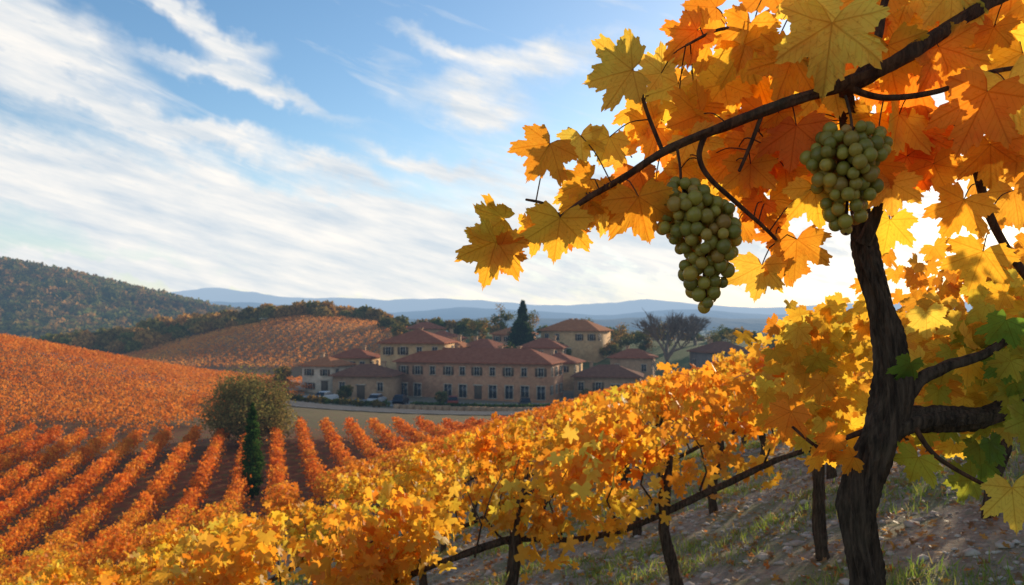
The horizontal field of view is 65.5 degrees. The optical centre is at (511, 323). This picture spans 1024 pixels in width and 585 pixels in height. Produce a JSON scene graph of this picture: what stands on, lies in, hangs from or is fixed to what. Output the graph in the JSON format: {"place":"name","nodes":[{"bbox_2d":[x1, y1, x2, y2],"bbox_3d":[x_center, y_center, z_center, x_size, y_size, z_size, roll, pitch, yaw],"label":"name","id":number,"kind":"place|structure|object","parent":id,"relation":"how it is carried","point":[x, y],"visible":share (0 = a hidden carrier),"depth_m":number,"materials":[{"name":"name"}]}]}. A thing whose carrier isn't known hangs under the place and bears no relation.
{"place":"outdoors","nodes":[
{"label":"outdoors","id":0,"kind":"place"},
{"bbox_2d":[0,333,313,433],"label":"vineyard hillside","id":1,"kind":"structure","parent":0,"point":[100,357],"depth_m":92.02,"materials":[{"name":"orange plant"}]},
{"bbox_2d":[180,372,302,390],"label":"dirt track","id":2,"kind":"structure","parent":0,"point":[292,387],"depth_m":142.40,"materials":[{"name":"beige soil"}]},
{"bbox_2d":[109,314,406,368],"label":"vineyard hillside","id":3,"kind":"structure","parent":0,"point":[157,350],"depth_m":209.72,"materials":[{"name":"orange plant"}]},
{"bbox_2d":[36,352,523,414],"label":"road","id":4,"kind":"structure","parent":0,"point":[325,406],"depth_m":105.26,"materials":[{"name":"grey asphalt"}]},
{"bbox_2d":[0,373,689,529],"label":"vineyard field","id":5,"kind":"structure","parent":0,"point":[71,492],"depth_m":48.06,"materials":[{"name":"orange plant"}]},
{"bbox_2d":[0,358,750,584],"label":"vineyard field","id":6,"kind":"structure","parent":0,"point":[125,537],"depth_m":25.09,"materials":[{"name":"orange plant"}]},
{"bbox_2d":[303,395,550,405],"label":"village square","id":7,"kind":"structure","parent":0,"point":[406,403],"depth_m":124.38,"materials":[{"name":"grey stone"}]},
{"bbox_2d":[315,391,338,398],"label":"parked car","id":8,"kind":"object","parent":7,"relation":"on","point":[329,394],"visible":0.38,"depth_m":117.76,"materials":[{"name":"paint"}]},
{"bbox_2d":[336,385,353,398],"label":"olive tree","id":9,"kind":"object","parent":7,"relation":"on","point":[344,392],"visible":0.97,"depth_m":123.38,"materials":[{"name":"green plant"}]},
{"bbox_2d":[367,393,386,401],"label":"parked car","id":10,"kind":"object","parent":7,"relation":"on","point":[375,396],"visible":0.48,"depth_m":118.57,"materials":[{"name":"paint"}]},
{"bbox_2d":[392,394,408,404],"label":"parked car","id":11,"kind":"object","parent":7,"relation":"on","point":[403,399],"visible":0.96,"depth_m":118.64,"materials":[{"name":"paint"}]},
{"bbox_2d":[434,390,448,402],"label":"olive tree","id":12,"kind":"object","parent":7,"relation":"on","point":[440,397],"visible":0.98,"depth_m":124.22,"materials":[{"name":"green plant"}]},
{"bbox_2d":[446,396,458,403],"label":"parked car","id":13,"kind":"object","parent":7,"relation":"on","point":[453,399],"visible":0.59,"depth_m":119.27,"materials":[{"name":"paint"}]},
{"bbox_2d":[518,397,530,404],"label":"parked car","id":14,"kind":"object","parent":7,"relation":"on","point":[525,400],"visible":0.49,"depth_m":118.84,"materials":[{"name":"paint"}]},
{"bbox_2d":[434,331,468,338],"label":"roof","id":15,"kind":"structure","parent":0,"point":[444,333],"depth_m":182.57,"materials":[{"name":"tile"}]},
{"bbox_2d":[0,278,1023,584],"bbox_3d":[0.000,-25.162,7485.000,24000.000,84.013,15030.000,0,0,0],"label":"ground","id":16,"kind":"structure","parent":0,"point":[312,418],"depth_m":13.87,"materials":[{"name":"soil"}]},
{"bbox_2d":[0,256,266,339],"bbox_3d":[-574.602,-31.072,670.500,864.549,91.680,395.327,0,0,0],"label":"forest","id":17,"kind":"object","parent":16,"relation":"on","point":[17,285],"visible":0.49,"depth_m":622.29,"materials":[{"name":"green plant"}]},
{"bbox_2d":[5,299,393,352],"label":"autumn tree mass","id":18,"kind":"object","parent":16,"relation":"on","point":[150,332],"visible":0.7,"depth_m":249.49,"materials":[{"name":"green plant"}]},
{"bbox_2d":[192,364,299,446],"bbox_3d":[-20.247,6.374,61.500,7.848,7.009,8.190,0,0,37],"label":"tree","id":19,"kind":"object","parent":16,"relation":"on","point":[271,413],"visible":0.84,"depth_m":60.29,"materials":[{"name":"green plant"}]},
{"bbox_2d":[239,402,265,498],"bbox_3d":[-13.988,7.079,42.977,1.444,5.692,1.465,0,0,0],"label":"cypress tree","id":20,"kind":"object","parent":16,"relation":"on","point":[253,463],"visible":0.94,"depth_m":42.76,"materials":[{"name":"green plant"}]},
{"bbox_2d":[273,365,291,387],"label":"olive tree","id":21,"kind":"object","parent":16,"relation":"on","point":[286,368],"visible":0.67,"depth_m":136.60,"materials":[{"name":"green plant"}]},
{"bbox_2d":[257,393,390,407],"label":"shrub border","id":22,"kind":"object","parent":16,"relation":"on","point":[339,401],"visible":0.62,"depth_m":112.23,"materials":[{"name":"green plant"}]},
{"bbox_2d":[302,365,351,392],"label":"walls","id":23,"kind":"structure","parent":16,"relation":"on","point":[316,377],"depth_m":133.25,"materials":[{"name":"beige paint"}]},
{"bbox_2d":[304,369,329,388],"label":"shutters","id":24,"kind":"object","parent":23,"relation":"attached to","point":[313,374],"visible":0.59,"depth_m":133.41,"materials":[{"name":"paint"}]},
{"bbox_2d":[307,369,338,388],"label":"windows","id":25,"kind":"structure","parent":23,"relation":"attached to","point":[324,372],"depth_m":133.67,"materials":[{"name":"black glass"}]},
{"bbox_2d":[321,381,327,390],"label":"door","id":26,"kind":"structure","parent":23,"relation":"attached to","point":[324,385],"depth_m":132.58,"materials":[{"name":"paint"}]},
{"bbox_2d":[297,356,356,366],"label":"roof","id":27,"kind":"structure","parent":23,"relation":"on","point":[327,361],"depth_m":134.04,"materials":[{"name":"red tile"}]},
{"bbox_2d":[306,367,349,389],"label":"window surrounds","id":28,"kind":"object","parent":23,"relation":"attached to","point":[322,375],"visible":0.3,"depth_m":133.46,"materials":[{"name":"beige stone"}]},
{"bbox_2d":[337,357,379,364],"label":"walls","id":29,"kind":"structure","parent":16,"relation":"on","point":[366,360],"depth_m":142.94,"materials":[{"name":"beige paint"}]},
{"bbox_2d":[330,348,379,357],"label":"roof","id":30,"kind":"structure","parent":29,"relation":"on","point":[356,353],"depth_m":143.81,"materials":[{"name":"tile"}]},
{"bbox_2d":[348,360,378,364],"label":"window surrounds","id":31,"kind":"object","parent":29,"relation":"attached to","point":[377,362],"visible":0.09,"depth_m":142.98,"materials":[{"name":"beige stone"}]},
{"bbox_2d":[328,361,405,399],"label":"cottage","id":32,"kind":"structure","parent":16,"relation":"on","point":[365,380],"depth_m":128.21,"materials":[{"name":"paint"}]},
{"bbox_2d":[357,385,364,398],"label":"door","id":33,"kind":"structure","parent":32,"relation":"in","point":[360,388],"depth_m":127.97,"materials":[{"name":"paint"}]},
{"bbox_2d":[340,382,382,390],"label":"windows","id":34,"kind":"structure","parent":32,"relation":"in","point":[380,385],"depth_m":127.56,"materials":[{"name":"black glass"}]},
{"bbox_2d":[16,348,762,584],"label":"vineyard row","id":35,"kind":"object","parent":16,"relation":"on","point":[50,569],"visible":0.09,"depth_m":16.12,"materials":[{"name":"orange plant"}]},
{"bbox_2d":[6,270,776,340],"bbox_3d":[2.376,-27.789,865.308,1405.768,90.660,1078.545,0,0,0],"label":"distant tree line","id":36,"kind":"object","parent":16,"relation":"on","point":[70,304],"visible":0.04,"depth_m":615.90,"materials":[{"name":"green plant"}]},
{"bbox_2d":[390,322,407,336],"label":"broadleaf tree","id":37,"kind":"object","parent":16,"relation":"on","point":[399,329],"visible":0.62,"depth_m":199.01,"materials":[{"name":"green plant"}]},
{"bbox_2d":[376,328,457,369],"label":"stone farmhouse","id":38,"kind":"object","parent":16,"relation":"on","point":[404,345],"visible":0.27,"depth_m":138.51,"materials":[{"name":"stone"}]},
{"bbox_2d":[386,347,444,354],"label":"windows","id":39,"kind":"structure","parent":38,"relation":"in","point":[388,349],"depth_m":138.23,"materials":[{"name":"black glass"}]},
{"bbox_2d":[407,329,443,332],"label":"walls","id":40,"kind":"structure","parent":16,"relation":"on","point":[431,330],"depth_m":203.88,"materials":[{"name":"stone"}]},
{"bbox_2d":[406,322,446,328],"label":"roof","id":41,"kind":"structure","parent":40,"relation":"on","point":[426,325],"depth_m":204.25,"materials":[{"name":"tile"}]},
{"bbox_2d":[4,348,860,584],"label":"vineyard row","id":42,"kind":"object","parent":16,"relation":"on","point":[523,432],"visible":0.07,"depth_m":13.11,"materials":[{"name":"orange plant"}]},
{"bbox_2d":[22,338,865,584],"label":"vineyard row","id":43,"kind":"object","parent":16,"relation":"on","point":[658,391],"visible":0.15,"depth_m":10.33,"materials":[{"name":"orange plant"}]},
{"bbox_2d":[393,404,539,410],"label":"stone wall","id":44,"kind":"structure","parent":16,"relation":"on","point":[435,407],"depth_m":109.56,"materials":[{"name":"grey stone"}]},
{"bbox_2d":[463,317,489,341],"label":"broadleaf tree","id":45,"kind":"object","parent":16,"relation":"on","point":[482,331],"visible":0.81,"depth_m":189.75,"materials":[{"name":"green plant"}]},
{"bbox_2d":[392,346,566,402],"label":"stone farmhouse","id":46,"kind":"object","parent":16,"relation":"on","point":[500,373],"visible":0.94,"depth_m":131.82,"materials":[{"name":"stone"}]},
{"bbox_2d":[474,386,481,398],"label":"door","id":47,"kind":"structure","parent":46,"relation":"in","point":[477,389],"depth_m":131.24,"materials":[{"name":"paint"}]},
{"bbox_2d":[401,366,561,399],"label":"windows","id":48,"kind":"structure","parent":46,"relation":"in","point":[447,387],"depth_m":130.59,"materials":[{"name":"black glass"}]},
{"bbox_2d":[410,401,556,407],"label":"trimmed hedge","id":49,"kind":"object","parent":16,"relation":"on","point":[513,405],"visible":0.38,"depth_m":111.92,"materials":[{"name":"green plant"}]},
{"bbox_2d":[490,304,515,329],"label":"broadleaf tree","id":50,"kind":"object","parent":16,"relation":"on","point":[503,316],"visible":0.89,"depth_m":204.06,"materials":[{"name":"green plant"}]},
{"bbox_2d":[503,341,516,347],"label":"broadleaf tree","id":51,"kind":"object","parent":16,"relation":"on","point":[509,345],"visible":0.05,"depth_m":158.26,"materials":[{"name":"green plant"}]},
{"bbox_2d":[492,335,535,343],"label":"walls","id":52,"kind":"structure","parent":16,"relation":"on","point":[502,341],"depth_m":183.44,"materials":[{"name":"beige paint"}]},
{"bbox_2d":[489,326,538,334],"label":"roof","id":53,"kind":"structure","parent":52,"relation":"on","point":[503,331],"depth_m":184.03,"materials":[{"name":"red tile"}]},
{"bbox_2d":[506,300,535,347],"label":"pine tree","id":54,"kind":"object","parent":16,"relation":"on","point":[521,333],"visible":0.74,"depth_m":176.53,"materials":[{"name":"green plant"}]},
{"bbox_2d":[82,312,966,584],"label":"vineyard row","id":55,"kind":"object","parent":16,"relation":"on","point":[484,445],"visible":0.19,"depth_m":7.66,"materials":[{"name":"yellow plant"}]},
{"bbox_2d":[516,309,538,331],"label":"broadleaf tree","id":56,"kind":"object","parent":16,"relation":"on","point":[532,320],"visible":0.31,"depth_m":213.28,"materials":[{"name":"green plant"}]},
{"bbox_2d":[530,348,565,354],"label":"walls","id":57,"kind":"structure","parent":16,"relation":"on","point":[546,350],"depth_m":161.28,"materials":[{"name":"beige paint"}]},
{"bbox_2d":[521,338,568,347],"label":"roof","id":58,"kind":"structure","parent":57,"relation":"on","point":[543,343],"depth_m":162.41,"materials":[{"name":"tile"}]},
{"bbox_2d":[560,342,571,355],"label":"broadleaf tree","id":59,"kind":"object","parent":16,"relation":"on","point":[568,351],"visible":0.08,"depth_m":171.29,"materials":[{"name":"green plant"}]},
{"bbox_2d":[377,315,757,340],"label":"hedgerow","id":60,"kind":"object","parent":16,"relation":"on","point":[459,327],"visible":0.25,"depth_m":219.54,"materials":[{"name":"green plant"}]},
{"bbox_2d":[550,350,585,390],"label":"outbuilding","id":61,"kind":"structure","parent":16,"relation":"on","point":[572,365],"depth_m":144.09,"materials":[{"name":"tile"}]},
{"bbox_2d":[563,365,580,371],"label":"windows","id":62,"kind":"structure","parent":61,"relation":"in","point":[564,367],"depth_m":144.05,"materials":[{"name":"black glass"}]},
{"bbox_2d":[538,318,613,362],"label":"villa","id":63,"kind":"object","parent":16,"relation":"on","point":[585,340],"visible":0.69,"depth_m":177.54,"materials":[{"name":"beige tile"}]},
{"bbox_2d":[545,334,592,339],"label":"windows","id":64,"kind":"structure","parent":63,"relation":"in","point":[546,335],"depth_m":178.97,"materials":[{"name":"black glass"}]},
{"bbox_2d":[153,333,1012,584],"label":"vineyard row","id":65,"kind":"object","parent":16,"relation":"on","point":[395,558],"visible":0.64,"depth_m":4.92,"materials":[{"name":"yellow plant"}]},
{"bbox_2d":[577,388,592,396],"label":"olive tree","id":66,"kind":"object","parent":16,"relation":"on","point":[584,391],"visible":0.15,"depth_m":127.13,"materials":[{"name":"green plant"}]},
{"bbox_2d":[570,362,643,397],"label":"outbuilding","id":67,"kind":"structure","parent":16,"relation":"on","point":[598,377],"depth_m":133.56,"materials":[{"name":"stone"}]},
{"bbox_2d":[578,382,628,390],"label":"windows","id":68,"kind":"structure","parent":67,"relation":"in","point":[580,384],"depth_m":133.72,"materials":[{"name":"black glass"}]},
{"bbox_2d":[599,341,621,357],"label":"olive tree","id":69,"kind":"object","parent":16,"relation":"on","point":[612,347],"visible":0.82,"depth_m":175.23,"materials":[{"name":"green plant"}]},
{"bbox_2d":[610,322,635,350],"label":"broadleaf tree","id":70,"kind":"object","parent":16,"relation":"on","point":[621,342],"visible":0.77,"depth_m":189.38,"materials":[{"name":"green plant"}]},
{"bbox_2d":[610,358,654,380],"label":"walls","id":71,"kind":"structure","parent":16,"relation":"on","point":[634,364],"depth_m":154.90,"materials":[{"name":"stone"}]},
{"bbox_2d":[615,364,645,371],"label":"windows","id":72,"kind":"structure","parent":71,"relation":"attached to","point":[643,368],"depth_m":154.33,"materials":[{"name":"black glass"}]},
{"bbox_2d":[607,349,657,358],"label":"roof","id":73,"kind":"structure","parent":71,"relation":"on","point":[632,353],"depth_m":155.85,"materials":[{"name":"tile"}]},
{"bbox_2d":[614,363,655,371],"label":"window surrounds","id":74,"kind":"object","parent":71,"relation":"attached to","point":[646,367],"visible":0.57,"depth_m":155.37,"materials":[{"name":"beige stone"}]},
{"bbox_2d":[630,331,655,350],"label":"broadleaf tree","id":75,"kind":"object","parent":16,"relation":"on","point":[644,345],"visible":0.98,"depth_m":185.63,"materials":[{"name":"green plant"}]},
{"bbox_2d":[273,433,1023,584],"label":"grass","id":76,"kind":"structure","parent":16,"relation":"on","point":[893,575],"depth_m":6.43,"materials":[{"name":"green plant"}]},
{"bbox_2d":[276,430,1023,584],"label":"fallen leaves","id":77,"kind":"object","parent":16,"relation":"on","point":[889,534],"visible":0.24,"depth_m":6.50,"materials":[{"name":"brown plant"}]},
{"bbox_2d":[290,433,1023,584],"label":"stones","id":78,"kind":"object","parent":16,"relation":"on","point":[969,551],"visible":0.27,"depth_m":6.35,"materials":[{"name":"grey stone"}]},
{"bbox_2d":[646,321,679,344],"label":"broadleaf tree","id":79,"kind":"object","parent":16,"relation":"on","point":[660,331],"visible":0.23,"depth_m":199.78,"materials":[{"name":"green plant"}]},
{"bbox_2d":[631,308,706,363],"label":"bare tree","id":80,"kind":"object","parent":16,"relation":"on","point":[674,324],"visible":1,"depth_m":163.43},
{"bbox_2d":[680,313,711,344],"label":"bare tree","id":81,"kind":"object","parent":16,"relation":"on","point":[702,320],"visible":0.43,"depth_m":199.15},
{"bbox_2d":[686,339,749,370],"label":"barn","id":82,"kind":"structure","parent":16,"relation":"on","point":[700,356],"depth_m":159.64,"materials":[{"name":"tile"}]},
{"bbox_2d":[705,324,736,343],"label":"broadleaf tree","id":83,"kind":"object","parent":16,"relation":"on","point":[713,335],"visible":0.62,"depth_m":189.51,"materials":[{"name":"green plant"}]},
{"bbox_2d":[454,0,1023,584],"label":"old grape vine","id":84,"kind":"object","parent":16,"relation":"on","point":[898,64],"visible":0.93,"depth_m":1.59,"materials":[{"name":"orange plant"}]},
{"bbox_2d":[657,148,741,313],"bbox_3d":[0.355,-0.179,1.502,0.160,0.320,0.132,0,0,0],"label":"grape bunch","id":85,"kind":"object","parent":84,"relation":"attached to","point":[697,208],"visible":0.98,"depth_m":1.47,"materials":[{"name":"food"}]},
{"bbox_2d":[799,95,892,235],"bbox_3d":[0.631,-0.303,1.502,0.151,0.273,0.140,0,0,-44],"label":"grape bunch","id":86,"kind":"object","parent":84,"relation":"attached to","point":[858,154],"visible":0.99,"depth_m":1.47,"materials":[{"name":"food"}]},
{"bbox_2d":[760,333,777,349],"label":"broadleaf tree","id":87,"kind":"object","parent":16,"relation":"on","point":[772,345],"visible":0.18,"depth_m":179.76,"materials":[{"name":"green plant"}]},
{"bbox_2d":[0,0,1023,307],"label":"sky","id":88,"kind":"structure","parent":0,"point":[281,148],"materials":[{"name":"blue"}]},
{"bbox_2d":[168,288,972,314],"bbox_3d":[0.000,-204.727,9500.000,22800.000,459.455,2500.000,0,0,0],"label":"mountain ridge","id":89,"kind":"structure","parent":0,"point":[388,306],"depth_m":8963.90,"materials":[{"name":"blue"}]},
{"bbox_2d":[394,316,781,329],"bbox_3d":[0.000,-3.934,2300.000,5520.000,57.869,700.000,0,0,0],"label":"distant hill","id":90,"kind":"structure","parent":0,"point":[753,324],"depth_m":2105.57,"materials":[{"name":"blue"}]},
{"bbox_2d":[210,301,969,319],"bbox_3d":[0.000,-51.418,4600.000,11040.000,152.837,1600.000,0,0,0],"label":"mountain ridge","id":91,"kind":"structure","parent":0,"point":[460,313],"depth_m":4244.57,"materials":[{"name":"blue"}]},
{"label":"walls","id":92,"kind":"object","parent":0,"visible":0},
{"bbox_2d":[467,339,511,347],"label":"roof","id":93,"kind":"structure","parent":92,"relation":"on","point":[483,343],"depth_m":157.89,"materials":[{"name":"tile"}]},
{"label":"walls","id":94,"kind":"object","parent":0,"visible":0},
{"bbox_2d":[446,337,470,346],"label":"roof","id":95,"kind":"structure","parent":94,"relation":"on","point":[461,344],"depth_m":155.73,"materials":[{"name":"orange tile"}]}
]}

